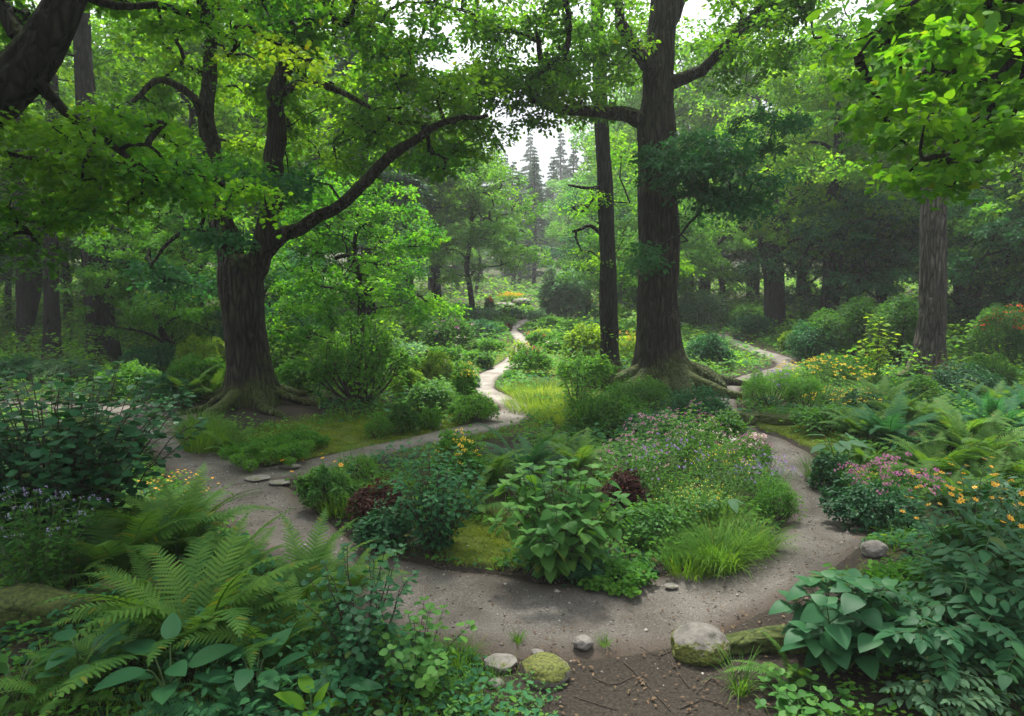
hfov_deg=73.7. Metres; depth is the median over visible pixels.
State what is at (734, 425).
shrub
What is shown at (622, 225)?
understorey tree
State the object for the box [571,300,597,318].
flowering shrub
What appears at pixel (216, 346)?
shrub
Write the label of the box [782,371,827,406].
shrub
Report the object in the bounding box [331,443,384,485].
shrub
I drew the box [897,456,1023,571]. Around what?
flowering plant
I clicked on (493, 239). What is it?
understorey tree
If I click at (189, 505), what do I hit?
fern
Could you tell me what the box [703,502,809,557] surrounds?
grass tuft
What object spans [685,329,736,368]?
shrub
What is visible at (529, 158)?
fir tree
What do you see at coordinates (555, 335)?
shrub
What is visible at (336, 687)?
undergrowth
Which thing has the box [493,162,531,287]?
fir tree
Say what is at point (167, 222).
understorey tree
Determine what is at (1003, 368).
shrub
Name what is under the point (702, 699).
twig
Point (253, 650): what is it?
fern
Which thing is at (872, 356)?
sapling
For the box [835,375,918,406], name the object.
fern
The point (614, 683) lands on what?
twig
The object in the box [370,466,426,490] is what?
grass tuft
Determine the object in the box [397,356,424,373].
shrub
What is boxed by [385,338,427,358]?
shrub
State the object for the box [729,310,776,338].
shrub
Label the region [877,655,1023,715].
fern
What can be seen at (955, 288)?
forest tree
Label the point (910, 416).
fern
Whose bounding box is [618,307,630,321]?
shrub
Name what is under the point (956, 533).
shrub
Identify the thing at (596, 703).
twig
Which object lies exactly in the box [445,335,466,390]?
flowering plant
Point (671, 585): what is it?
stone
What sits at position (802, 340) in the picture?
shrub
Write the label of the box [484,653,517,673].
stone
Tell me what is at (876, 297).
understorey tree
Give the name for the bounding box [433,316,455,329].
shrub
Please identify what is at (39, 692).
fern
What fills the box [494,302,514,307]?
rock outcrop
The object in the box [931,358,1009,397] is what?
shrub
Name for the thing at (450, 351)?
shrub
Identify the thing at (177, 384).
fern
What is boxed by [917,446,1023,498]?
fern
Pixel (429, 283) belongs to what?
fir tree
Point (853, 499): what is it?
shrub
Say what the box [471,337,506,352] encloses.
shrub
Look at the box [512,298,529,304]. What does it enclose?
rock outcrop
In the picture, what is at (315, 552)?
fern
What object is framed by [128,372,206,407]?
shrub
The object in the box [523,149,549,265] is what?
fir tree
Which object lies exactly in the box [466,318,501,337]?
shrub
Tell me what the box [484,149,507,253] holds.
fir tree
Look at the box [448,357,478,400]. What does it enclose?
flowering plant
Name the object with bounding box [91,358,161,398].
shrub
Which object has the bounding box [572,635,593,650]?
stone
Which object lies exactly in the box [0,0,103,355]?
forest tree
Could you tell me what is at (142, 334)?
shrub
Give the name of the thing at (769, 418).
fallen log
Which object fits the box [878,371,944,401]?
shrub
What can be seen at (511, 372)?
shrub
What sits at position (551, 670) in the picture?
stone
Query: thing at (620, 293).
shrub
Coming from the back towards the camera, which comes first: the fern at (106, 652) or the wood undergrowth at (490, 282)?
the wood undergrowth at (490, 282)
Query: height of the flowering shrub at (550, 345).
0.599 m
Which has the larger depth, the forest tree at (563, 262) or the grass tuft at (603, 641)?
the forest tree at (563, 262)
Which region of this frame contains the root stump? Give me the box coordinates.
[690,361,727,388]
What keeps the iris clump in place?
on the ground at (672, 687)
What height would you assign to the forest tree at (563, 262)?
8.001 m
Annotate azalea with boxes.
[966,291,1023,368]
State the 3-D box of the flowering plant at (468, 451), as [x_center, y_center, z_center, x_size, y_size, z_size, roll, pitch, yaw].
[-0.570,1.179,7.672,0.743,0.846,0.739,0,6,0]
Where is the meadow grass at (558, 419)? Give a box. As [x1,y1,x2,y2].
[527,397,620,425]
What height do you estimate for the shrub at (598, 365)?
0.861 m
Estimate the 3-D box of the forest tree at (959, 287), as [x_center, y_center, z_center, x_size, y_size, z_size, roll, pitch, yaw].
[20.327,-8.699,28.984,12.476,15.532,10.152,3,7,26]
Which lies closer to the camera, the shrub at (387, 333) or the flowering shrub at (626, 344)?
the flowering shrub at (626, 344)
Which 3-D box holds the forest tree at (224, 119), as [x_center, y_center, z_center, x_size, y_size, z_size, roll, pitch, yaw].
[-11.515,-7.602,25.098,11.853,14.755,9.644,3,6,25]
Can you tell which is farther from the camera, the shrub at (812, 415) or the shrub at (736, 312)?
the shrub at (736, 312)
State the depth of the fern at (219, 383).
13.07 m
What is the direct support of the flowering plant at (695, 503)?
on the ground at (672, 687)
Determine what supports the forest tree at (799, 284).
on the ground at (672, 687)
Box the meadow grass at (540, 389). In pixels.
[501,378,583,399]
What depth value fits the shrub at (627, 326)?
25.95 m
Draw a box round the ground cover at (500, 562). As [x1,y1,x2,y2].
[0,286,1023,715]
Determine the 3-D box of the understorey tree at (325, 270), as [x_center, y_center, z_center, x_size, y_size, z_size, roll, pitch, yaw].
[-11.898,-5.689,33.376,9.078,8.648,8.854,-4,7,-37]
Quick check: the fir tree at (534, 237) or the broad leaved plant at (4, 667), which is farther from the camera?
the fir tree at (534, 237)
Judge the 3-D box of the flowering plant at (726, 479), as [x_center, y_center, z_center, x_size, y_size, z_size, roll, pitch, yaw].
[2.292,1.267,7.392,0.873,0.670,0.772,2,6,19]
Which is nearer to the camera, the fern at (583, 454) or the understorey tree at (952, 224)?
the fern at (583, 454)
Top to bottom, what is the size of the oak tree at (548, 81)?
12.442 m
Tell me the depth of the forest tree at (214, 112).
38.36 m
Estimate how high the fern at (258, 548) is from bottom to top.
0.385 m
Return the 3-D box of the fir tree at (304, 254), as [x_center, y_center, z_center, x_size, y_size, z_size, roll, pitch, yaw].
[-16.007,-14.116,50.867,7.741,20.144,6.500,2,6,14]
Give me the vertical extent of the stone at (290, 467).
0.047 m
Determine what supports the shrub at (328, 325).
on the ground at (672, 687)
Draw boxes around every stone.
[244,475,269,481]
[268,479,289,485]
[282,464,300,468]
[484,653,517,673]
[488,677,503,688]
[522,652,570,689]
[531,649,543,654]
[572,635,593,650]
[664,583,678,588]
[860,540,887,557]
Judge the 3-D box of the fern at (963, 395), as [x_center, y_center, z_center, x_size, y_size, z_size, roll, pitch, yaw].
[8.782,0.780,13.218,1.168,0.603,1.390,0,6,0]
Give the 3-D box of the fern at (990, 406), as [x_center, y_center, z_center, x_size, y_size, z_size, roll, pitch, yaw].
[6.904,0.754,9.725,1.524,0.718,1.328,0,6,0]
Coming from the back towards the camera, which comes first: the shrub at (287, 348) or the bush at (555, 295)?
the bush at (555, 295)
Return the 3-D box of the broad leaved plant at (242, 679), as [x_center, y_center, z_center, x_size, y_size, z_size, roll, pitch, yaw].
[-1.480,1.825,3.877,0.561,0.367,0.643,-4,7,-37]
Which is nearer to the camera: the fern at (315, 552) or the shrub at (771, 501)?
the fern at (315, 552)
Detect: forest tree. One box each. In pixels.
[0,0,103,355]
[0,0,109,361]
[0,0,191,368]
[0,34,143,333]
[0,97,140,318]
[1,43,45,214]
[5,0,343,340]
[15,4,73,292]
[58,48,158,295]
[100,36,281,229]
[134,61,289,233]
[179,5,442,314]
[244,168,471,380]
[290,93,423,309]
[354,72,509,313]
[387,131,464,290]
[430,209,521,293]
[532,0,649,368]
[538,177,582,253]
[544,184,598,300]
[552,87,676,274]
[573,29,750,218]
[629,60,771,296]
[674,2,846,305]
[680,148,791,313]
[718,85,879,304]
[727,110,903,313]
[732,17,920,320]
[781,58,1023,308]
[789,25,920,300]
[811,0,956,379]
[844,2,1016,325]
[860,107,1021,315]
[969,51,1023,207]
[969,77,1023,244]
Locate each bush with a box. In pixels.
[0,360,208,552]
[303,302,411,406]
[527,264,592,320]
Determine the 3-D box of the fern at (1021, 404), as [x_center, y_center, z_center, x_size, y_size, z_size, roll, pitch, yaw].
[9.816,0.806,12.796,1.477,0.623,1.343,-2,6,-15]
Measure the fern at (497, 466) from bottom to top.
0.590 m
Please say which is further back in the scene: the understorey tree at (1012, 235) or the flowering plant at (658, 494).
the understorey tree at (1012, 235)
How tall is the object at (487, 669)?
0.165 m
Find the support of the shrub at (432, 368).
on the ground at (672, 687)
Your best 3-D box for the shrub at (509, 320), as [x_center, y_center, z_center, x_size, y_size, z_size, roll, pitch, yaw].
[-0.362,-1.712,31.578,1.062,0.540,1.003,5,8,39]
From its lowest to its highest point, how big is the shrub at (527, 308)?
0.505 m
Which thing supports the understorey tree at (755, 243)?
on the ground at (672, 687)
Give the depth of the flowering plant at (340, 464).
8.07 m
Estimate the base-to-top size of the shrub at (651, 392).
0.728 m
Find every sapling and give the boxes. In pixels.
[296,536,419,686]
[360,596,476,697]
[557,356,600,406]
[857,314,900,379]
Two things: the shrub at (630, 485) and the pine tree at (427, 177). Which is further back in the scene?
the pine tree at (427, 177)
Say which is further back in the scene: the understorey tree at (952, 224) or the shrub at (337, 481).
the understorey tree at (952, 224)
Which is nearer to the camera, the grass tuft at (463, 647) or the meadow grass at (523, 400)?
the grass tuft at (463, 647)
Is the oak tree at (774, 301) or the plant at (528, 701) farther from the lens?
the oak tree at (774, 301)
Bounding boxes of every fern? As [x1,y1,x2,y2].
[0,489,230,585]
[0,620,136,715]
[32,618,163,707]
[33,507,323,704]
[46,543,207,636]
[70,462,282,571]
[113,483,211,518]
[132,656,314,715]
[142,365,222,402]
[162,572,341,684]
[177,527,292,579]
[180,368,225,396]
[191,426,264,453]
[197,508,384,628]
[287,543,412,603]
[438,469,522,512]
[449,449,528,488]
[469,422,581,482]
[486,464,563,498]
[525,426,614,472]
[528,427,599,455]
[723,630,810,691]
[815,403,895,437]
[828,388,955,446]
[829,434,915,471]
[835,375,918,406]
[856,386,948,423]
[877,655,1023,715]
[878,391,955,421]
[879,431,1022,479]
[903,458,1010,511]
[904,396,1017,446]
[906,407,1023,467]
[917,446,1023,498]
[927,382,995,411]
[938,382,1023,433]
[956,444,1023,486]
[958,375,1021,406]
[983,380,1023,409]
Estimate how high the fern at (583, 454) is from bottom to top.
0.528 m
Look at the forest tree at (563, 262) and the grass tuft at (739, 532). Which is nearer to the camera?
the grass tuft at (739, 532)
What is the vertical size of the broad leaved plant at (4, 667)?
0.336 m
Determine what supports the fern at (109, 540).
on the ground at (672, 687)
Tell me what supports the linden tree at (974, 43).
on the ground at (672, 687)
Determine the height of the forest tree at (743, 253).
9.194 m
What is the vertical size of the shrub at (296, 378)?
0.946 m
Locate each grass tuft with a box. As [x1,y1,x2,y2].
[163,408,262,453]
[165,403,229,435]
[297,472,379,518]
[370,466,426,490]
[432,630,490,672]
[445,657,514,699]
[507,629,529,645]
[594,631,613,647]
[647,531,735,581]
[651,474,761,533]
[661,511,785,578]
[701,515,780,554]
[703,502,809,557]
[703,640,779,713]
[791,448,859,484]
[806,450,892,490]
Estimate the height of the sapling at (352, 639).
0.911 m
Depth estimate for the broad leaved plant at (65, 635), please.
3.97 m
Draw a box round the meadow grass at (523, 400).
[499,384,620,416]
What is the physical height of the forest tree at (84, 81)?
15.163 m
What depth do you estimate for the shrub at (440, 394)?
12.93 m
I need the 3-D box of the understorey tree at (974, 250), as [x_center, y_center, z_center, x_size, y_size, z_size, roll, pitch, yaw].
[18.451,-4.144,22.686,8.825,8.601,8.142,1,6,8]
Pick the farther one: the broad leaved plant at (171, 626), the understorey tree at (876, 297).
the understorey tree at (876, 297)
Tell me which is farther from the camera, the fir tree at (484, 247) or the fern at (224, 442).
the fir tree at (484, 247)
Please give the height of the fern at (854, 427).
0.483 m
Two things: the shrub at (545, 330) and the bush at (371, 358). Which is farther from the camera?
the shrub at (545, 330)
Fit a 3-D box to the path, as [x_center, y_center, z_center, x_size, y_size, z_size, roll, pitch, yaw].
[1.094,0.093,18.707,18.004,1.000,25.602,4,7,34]
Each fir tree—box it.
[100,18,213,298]
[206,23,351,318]
[299,163,345,263]
[420,105,463,290]
[447,130,489,288]
[459,138,500,276]
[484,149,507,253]
[486,153,516,273]
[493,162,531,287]
[506,170,533,282]
[509,154,558,290]
[518,133,542,242]
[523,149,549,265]
[537,155,566,278]
[547,133,571,253]
[555,141,583,273]
[580,123,594,180]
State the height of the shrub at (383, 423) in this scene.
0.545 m
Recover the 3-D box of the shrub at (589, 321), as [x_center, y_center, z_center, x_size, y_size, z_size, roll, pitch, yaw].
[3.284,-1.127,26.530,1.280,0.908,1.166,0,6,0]
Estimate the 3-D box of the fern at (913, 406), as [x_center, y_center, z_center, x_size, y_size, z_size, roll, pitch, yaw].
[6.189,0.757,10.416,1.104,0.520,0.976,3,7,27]
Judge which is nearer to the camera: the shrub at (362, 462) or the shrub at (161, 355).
the shrub at (362, 462)
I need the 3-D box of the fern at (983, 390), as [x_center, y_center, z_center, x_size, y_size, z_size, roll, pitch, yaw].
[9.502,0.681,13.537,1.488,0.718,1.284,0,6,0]
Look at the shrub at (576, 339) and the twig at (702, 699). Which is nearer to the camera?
the twig at (702, 699)
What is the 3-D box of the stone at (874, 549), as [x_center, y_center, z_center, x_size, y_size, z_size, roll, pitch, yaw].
[2.963,1.568,5.587,0.201,0.152,0.196,0,6,0]
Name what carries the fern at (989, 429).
on the ground at (672, 687)
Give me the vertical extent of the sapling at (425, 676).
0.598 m
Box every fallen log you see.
[0,575,203,629]
[737,412,803,425]
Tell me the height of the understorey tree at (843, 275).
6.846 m
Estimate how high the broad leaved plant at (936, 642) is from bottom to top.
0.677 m
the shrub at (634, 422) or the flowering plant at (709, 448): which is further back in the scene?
the shrub at (634, 422)
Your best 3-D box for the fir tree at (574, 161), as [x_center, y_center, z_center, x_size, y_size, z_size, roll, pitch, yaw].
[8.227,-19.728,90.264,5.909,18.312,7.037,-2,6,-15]
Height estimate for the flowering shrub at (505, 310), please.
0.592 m
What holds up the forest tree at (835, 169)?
on the ground at (672, 687)
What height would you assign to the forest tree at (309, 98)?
15.532 m
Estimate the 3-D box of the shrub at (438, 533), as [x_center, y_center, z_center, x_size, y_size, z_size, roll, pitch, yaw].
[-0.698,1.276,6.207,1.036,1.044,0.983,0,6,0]
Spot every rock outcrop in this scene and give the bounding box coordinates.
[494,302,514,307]
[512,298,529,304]
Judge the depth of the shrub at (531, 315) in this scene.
33.22 m
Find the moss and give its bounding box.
[237,379,871,570]
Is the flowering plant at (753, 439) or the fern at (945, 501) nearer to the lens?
the fern at (945, 501)
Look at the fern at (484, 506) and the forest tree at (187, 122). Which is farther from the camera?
the forest tree at (187, 122)
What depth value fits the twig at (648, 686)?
4.11 m
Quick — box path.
[0,318,870,660]
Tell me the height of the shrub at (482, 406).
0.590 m
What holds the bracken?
on the ground at (672, 687)
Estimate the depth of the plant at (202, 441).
10.04 m
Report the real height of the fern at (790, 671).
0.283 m
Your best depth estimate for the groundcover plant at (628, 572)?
5.43 m
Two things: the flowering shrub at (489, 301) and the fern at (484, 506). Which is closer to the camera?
the fern at (484, 506)
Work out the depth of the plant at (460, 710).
3.86 m
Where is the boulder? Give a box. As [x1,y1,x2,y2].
[670,622,730,666]
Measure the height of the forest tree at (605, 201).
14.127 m
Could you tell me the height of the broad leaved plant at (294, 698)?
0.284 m
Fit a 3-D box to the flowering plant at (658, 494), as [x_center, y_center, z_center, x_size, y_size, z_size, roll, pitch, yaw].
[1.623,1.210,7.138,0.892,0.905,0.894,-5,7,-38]
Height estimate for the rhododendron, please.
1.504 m
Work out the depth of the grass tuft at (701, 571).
5.70 m
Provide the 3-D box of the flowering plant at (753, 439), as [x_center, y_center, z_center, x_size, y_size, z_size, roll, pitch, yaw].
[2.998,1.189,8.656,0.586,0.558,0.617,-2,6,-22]
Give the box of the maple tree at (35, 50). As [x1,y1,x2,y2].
[0,0,334,291]
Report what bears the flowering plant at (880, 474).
on the ground at (672, 687)
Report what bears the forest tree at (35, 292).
on the ground at (672, 687)
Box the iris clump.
[553,385,620,435]
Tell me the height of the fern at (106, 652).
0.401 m
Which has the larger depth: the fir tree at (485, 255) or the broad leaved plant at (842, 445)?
the fir tree at (485, 255)
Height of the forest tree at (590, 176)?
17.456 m
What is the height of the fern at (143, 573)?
0.479 m
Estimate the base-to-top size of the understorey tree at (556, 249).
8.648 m
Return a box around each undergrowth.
[0,260,1023,381]
[0,305,1023,715]
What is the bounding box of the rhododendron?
[418,312,477,350]
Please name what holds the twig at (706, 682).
on the ground at (672, 687)
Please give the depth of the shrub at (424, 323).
27.89 m
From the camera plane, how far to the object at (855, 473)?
7.94 m
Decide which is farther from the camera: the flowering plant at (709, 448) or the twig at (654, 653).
the flowering plant at (709, 448)
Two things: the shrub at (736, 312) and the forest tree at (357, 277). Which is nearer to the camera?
the forest tree at (357, 277)
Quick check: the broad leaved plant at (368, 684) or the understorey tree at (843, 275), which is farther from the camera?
the understorey tree at (843, 275)
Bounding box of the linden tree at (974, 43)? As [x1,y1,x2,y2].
[795,0,1023,210]
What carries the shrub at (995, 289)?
on the ground at (672, 687)
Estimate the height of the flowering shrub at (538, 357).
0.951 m
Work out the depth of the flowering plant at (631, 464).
7.32 m
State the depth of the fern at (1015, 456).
7.90 m
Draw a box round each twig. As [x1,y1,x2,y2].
[576,697,615,708]
[592,676,631,684]
[624,662,670,710]
[640,647,670,655]
[664,648,689,687]
[680,699,728,708]
[696,678,723,695]
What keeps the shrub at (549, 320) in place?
on the ground at (672, 687)
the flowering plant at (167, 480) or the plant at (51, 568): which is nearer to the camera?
the plant at (51, 568)
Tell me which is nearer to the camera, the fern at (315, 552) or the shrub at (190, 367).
the fern at (315, 552)
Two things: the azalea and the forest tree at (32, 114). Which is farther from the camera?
the forest tree at (32, 114)
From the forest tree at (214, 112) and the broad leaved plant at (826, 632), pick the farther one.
the forest tree at (214, 112)
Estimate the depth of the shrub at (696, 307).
30.57 m
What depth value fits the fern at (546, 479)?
7.53 m
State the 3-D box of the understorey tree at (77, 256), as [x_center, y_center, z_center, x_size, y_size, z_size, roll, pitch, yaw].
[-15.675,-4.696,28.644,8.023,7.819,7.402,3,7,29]
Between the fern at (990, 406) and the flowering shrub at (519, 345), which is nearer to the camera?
the fern at (990, 406)
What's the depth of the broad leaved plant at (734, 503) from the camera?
6.50 m
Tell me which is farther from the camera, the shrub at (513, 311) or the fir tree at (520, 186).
the fir tree at (520, 186)
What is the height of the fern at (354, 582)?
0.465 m
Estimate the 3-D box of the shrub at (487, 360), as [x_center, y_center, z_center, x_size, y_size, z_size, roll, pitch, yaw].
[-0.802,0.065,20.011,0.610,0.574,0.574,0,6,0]
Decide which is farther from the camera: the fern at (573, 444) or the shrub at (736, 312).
the shrub at (736, 312)
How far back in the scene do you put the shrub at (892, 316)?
19.82 m
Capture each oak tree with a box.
[77,0,522,435]
[398,0,879,408]
[689,54,875,334]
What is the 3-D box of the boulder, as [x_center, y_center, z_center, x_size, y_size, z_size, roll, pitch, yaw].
[1.239,1.882,4.483,0.384,0.246,0.365,0,6,0]
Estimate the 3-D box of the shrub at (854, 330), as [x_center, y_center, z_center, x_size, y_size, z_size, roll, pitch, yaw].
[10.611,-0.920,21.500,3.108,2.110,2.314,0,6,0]
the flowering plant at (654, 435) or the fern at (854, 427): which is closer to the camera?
the flowering plant at (654, 435)
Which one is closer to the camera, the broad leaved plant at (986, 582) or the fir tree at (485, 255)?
the broad leaved plant at (986, 582)
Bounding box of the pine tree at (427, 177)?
[376,53,456,318]
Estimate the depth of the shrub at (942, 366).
15.98 m
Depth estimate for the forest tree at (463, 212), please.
33.47 m
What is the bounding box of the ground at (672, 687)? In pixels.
[0,239,1023,715]
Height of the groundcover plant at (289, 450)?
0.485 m
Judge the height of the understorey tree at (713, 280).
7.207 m
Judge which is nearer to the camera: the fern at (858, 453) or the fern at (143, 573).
the fern at (143, 573)
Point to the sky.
(545, 148)
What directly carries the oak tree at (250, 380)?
on the ground at (672, 687)
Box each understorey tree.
[0,167,75,317]
[0,190,42,291]
[33,157,242,326]
[51,183,291,362]
[176,202,348,307]
[190,230,328,340]
[388,156,554,313]
[543,171,720,311]
[556,168,732,298]
[617,186,754,318]
[677,198,763,303]
[736,170,957,334]
[744,138,918,316]
[804,164,980,303]
[865,146,1023,333]
[889,172,1023,330]
[918,141,1023,290]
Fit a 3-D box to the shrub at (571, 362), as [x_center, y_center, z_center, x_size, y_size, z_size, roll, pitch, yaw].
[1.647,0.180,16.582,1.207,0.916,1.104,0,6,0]
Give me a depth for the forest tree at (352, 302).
41.62 m
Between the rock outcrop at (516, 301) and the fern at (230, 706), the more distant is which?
the rock outcrop at (516, 301)
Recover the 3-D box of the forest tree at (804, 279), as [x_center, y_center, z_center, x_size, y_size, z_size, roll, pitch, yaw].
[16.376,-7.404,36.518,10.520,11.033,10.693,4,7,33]
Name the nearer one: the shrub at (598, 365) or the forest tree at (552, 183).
the shrub at (598, 365)
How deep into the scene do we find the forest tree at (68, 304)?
32.70 m
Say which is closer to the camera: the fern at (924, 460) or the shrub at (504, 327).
the fern at (924, 460)
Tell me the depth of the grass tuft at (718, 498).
6.75 m
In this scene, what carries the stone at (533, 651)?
on the ground at (672, 687)
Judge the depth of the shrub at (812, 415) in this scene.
10.28 m
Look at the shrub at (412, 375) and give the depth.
14.33 m
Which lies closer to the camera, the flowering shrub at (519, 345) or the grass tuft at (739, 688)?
the grass tuft at (739, 688)
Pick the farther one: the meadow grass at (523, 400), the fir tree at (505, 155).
the fir tree at (505, 155)
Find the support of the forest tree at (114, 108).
on the ground at (672, 687)
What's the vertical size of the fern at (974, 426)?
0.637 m
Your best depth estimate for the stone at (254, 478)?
8.58 m
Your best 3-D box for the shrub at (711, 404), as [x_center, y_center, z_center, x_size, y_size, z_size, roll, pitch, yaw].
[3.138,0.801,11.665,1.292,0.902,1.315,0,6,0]
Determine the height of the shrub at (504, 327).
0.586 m
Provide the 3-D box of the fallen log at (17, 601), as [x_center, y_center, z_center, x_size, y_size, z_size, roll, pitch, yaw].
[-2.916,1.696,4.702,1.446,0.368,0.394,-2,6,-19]
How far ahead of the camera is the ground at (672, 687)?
5.04 m
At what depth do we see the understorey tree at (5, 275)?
24.20 m
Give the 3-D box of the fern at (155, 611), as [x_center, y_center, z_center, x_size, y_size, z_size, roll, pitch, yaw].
[-2.035,1.550,4.363,1.527,0.838,1.677,-3,7,-26]
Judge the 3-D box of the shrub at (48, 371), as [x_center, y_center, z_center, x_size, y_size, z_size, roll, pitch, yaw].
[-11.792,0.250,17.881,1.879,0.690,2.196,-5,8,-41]
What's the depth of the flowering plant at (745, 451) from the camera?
7.95 m
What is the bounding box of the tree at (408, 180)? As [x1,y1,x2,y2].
[287,0,435,318]
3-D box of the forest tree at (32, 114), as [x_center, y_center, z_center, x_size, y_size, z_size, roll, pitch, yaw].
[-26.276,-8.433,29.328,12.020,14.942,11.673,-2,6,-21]
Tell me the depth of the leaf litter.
4.50 m
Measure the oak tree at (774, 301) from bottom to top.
11.499 m
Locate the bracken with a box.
[129,557,198,582]
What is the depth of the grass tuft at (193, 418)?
11.42 m
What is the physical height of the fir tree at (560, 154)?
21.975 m
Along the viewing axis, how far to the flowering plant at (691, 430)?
8.50 m
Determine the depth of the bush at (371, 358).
13.23 m
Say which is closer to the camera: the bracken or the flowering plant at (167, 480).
the bracken
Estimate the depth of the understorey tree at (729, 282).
32.70 m
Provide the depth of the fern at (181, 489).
6.78 m
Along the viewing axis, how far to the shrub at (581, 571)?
5.50 m
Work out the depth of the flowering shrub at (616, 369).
15.82 m
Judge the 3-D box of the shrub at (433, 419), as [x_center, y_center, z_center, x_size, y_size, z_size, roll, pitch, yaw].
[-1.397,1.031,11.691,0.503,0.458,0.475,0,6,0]
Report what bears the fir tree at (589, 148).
on the ground at (672, 687)
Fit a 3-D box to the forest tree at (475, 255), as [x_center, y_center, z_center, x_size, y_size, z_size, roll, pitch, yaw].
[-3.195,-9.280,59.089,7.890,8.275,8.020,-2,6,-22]
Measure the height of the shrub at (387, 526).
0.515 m
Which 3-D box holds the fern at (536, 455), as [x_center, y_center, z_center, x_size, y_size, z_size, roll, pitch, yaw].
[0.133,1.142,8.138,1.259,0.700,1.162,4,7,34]
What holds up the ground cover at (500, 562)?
on the ground at (672, 687)
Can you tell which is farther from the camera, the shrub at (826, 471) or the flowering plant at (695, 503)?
the shrub at (826, 471)
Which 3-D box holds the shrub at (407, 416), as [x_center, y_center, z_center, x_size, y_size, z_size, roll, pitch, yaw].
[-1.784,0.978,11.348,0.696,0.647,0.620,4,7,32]
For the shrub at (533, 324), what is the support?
on the ground at (672, 687)
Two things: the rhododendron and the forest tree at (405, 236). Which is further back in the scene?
the forest tree at (405, 236)
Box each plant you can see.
[0,485,107,586]
[0,646,73,710]
[34,620,129,687]
[92,612,237,711]
[138,469,219,505]
[193,627,309,699]
[216,424,310,471]
[268,426,330,456]
[274,675,341,715]
[280,453,350,477]
[295,666,383,715]
[415,668,506,715]
[428,427,493,495]
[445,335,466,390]
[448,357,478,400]
[467,667,566,715]
[576,556,658,597]
[596,431,668,490]
[623,412,685,472]
[624,431,716,506]
[650,399,726,467]
[653,479,735,531]
[671,416,739,480]
[684,444,762,500]
[702,498,743,520]
[715,432,776,483]
[723,429,775,469]
[731,452,801,503]
[738,362,806,407]
[755,663,873,715]
[768,568,917,680]
[775,353,875,403]
[802,384,881,411]
[806,432,868,458]
[834,452,950,513]
[835,563,1023,690]
[896,518,1023,649]
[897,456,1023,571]
[958,462,1023,535]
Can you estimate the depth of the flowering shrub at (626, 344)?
21.05 m
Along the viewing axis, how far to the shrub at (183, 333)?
23.35 m
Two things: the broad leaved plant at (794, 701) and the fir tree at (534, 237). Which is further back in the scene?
the fir tree at (534, 237)
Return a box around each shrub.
[0,348,50,381]
[21,354,101,381]
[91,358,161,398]
[116,341,183,375]
[123,315,173,341]
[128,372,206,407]
[139,302,217,346]
[167,351,225,391]
[172,327,225,373]
[268,310,312,362]
[274,348,320,389]
[296,459,369,514]
[304,305,349,346]
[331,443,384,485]
[339,311,379,338]
[343,475,416,522]
[348,498,414,554]
[362,408,395,438]
[366,327,404,348]
[377,441,490,551]
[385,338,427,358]
[386,399,424,434]
[387,365,428,397]
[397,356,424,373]
[400,323,425,338]
[405,377,459,410]
[410,318,436,331]
[417,405,443,429]
[419,350,455,381]
[426,341,467,367]
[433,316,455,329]
[440,302,482,319]
[448,392,500,423]
[460,348,485,361]
[462,366,482,386]
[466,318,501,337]
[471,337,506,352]
[475,307,504,319]
[475,350,493,367]
[483,295,495,310]
[485,321,508,332]
[488,459,634,583]
[493,315,517,324]
[496,291,523,300]
[497,307,511,315]
[502,369,522,378]
[506,338,535,367]
[509,307,526,317]
[513,341,558,373]
[518,306,533,312]
[523,321,540,328]
[524,308,547,320]
[524,330,546,344]
[529,327,557,337]
[535,313,567,327]
[541,336,567,352]
[543,330,565,344]
[555,314,590,331]
[556,347,593,381]
[561,316,599,358]
[561,559,611,590]
[563,388,646,442]
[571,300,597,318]
[575,353,617,389]
[583,318,599,333]
[598,467,651,516]
[603,374,678,413]
[613,365,621,373]
[616,409,698,447]
[616,495,693,551]
[617,281,636,311]
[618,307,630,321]
[619,318,636,338]
[619,327,635,363]
[657,378,734,430]
[678,287,729,328]
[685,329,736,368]
[698,405,754,446]
[726,298,763,327]
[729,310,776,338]
[751,471,807,521]
[777,330,794,350]
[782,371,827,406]
[783,319,840,361]
[789,399,856,437]
[801,350,883,383]
[805,449,863,490]
[806,295,884,360]
[817,471,929,533]
[837,389,889,414]
[848,291,918,366]
[855,555,974,616]
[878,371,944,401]
[926,509,1023,598]
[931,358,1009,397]
[932,354,955,389]
[963,348,1023,388]
[976,256,1023,332]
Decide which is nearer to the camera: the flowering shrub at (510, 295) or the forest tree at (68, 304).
the forest tree at (68, 304)
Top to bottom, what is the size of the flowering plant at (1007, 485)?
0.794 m
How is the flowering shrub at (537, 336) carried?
on the ground at (672, 687)
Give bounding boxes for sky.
[13,0,959,222]
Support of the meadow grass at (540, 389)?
on the ground at (672, 687)
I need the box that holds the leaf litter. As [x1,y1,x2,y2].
[1,395,1020,715]
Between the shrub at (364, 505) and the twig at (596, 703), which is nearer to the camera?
the twig at (596, 703)
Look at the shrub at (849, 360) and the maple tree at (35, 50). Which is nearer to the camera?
the maple tree at (35, 50)

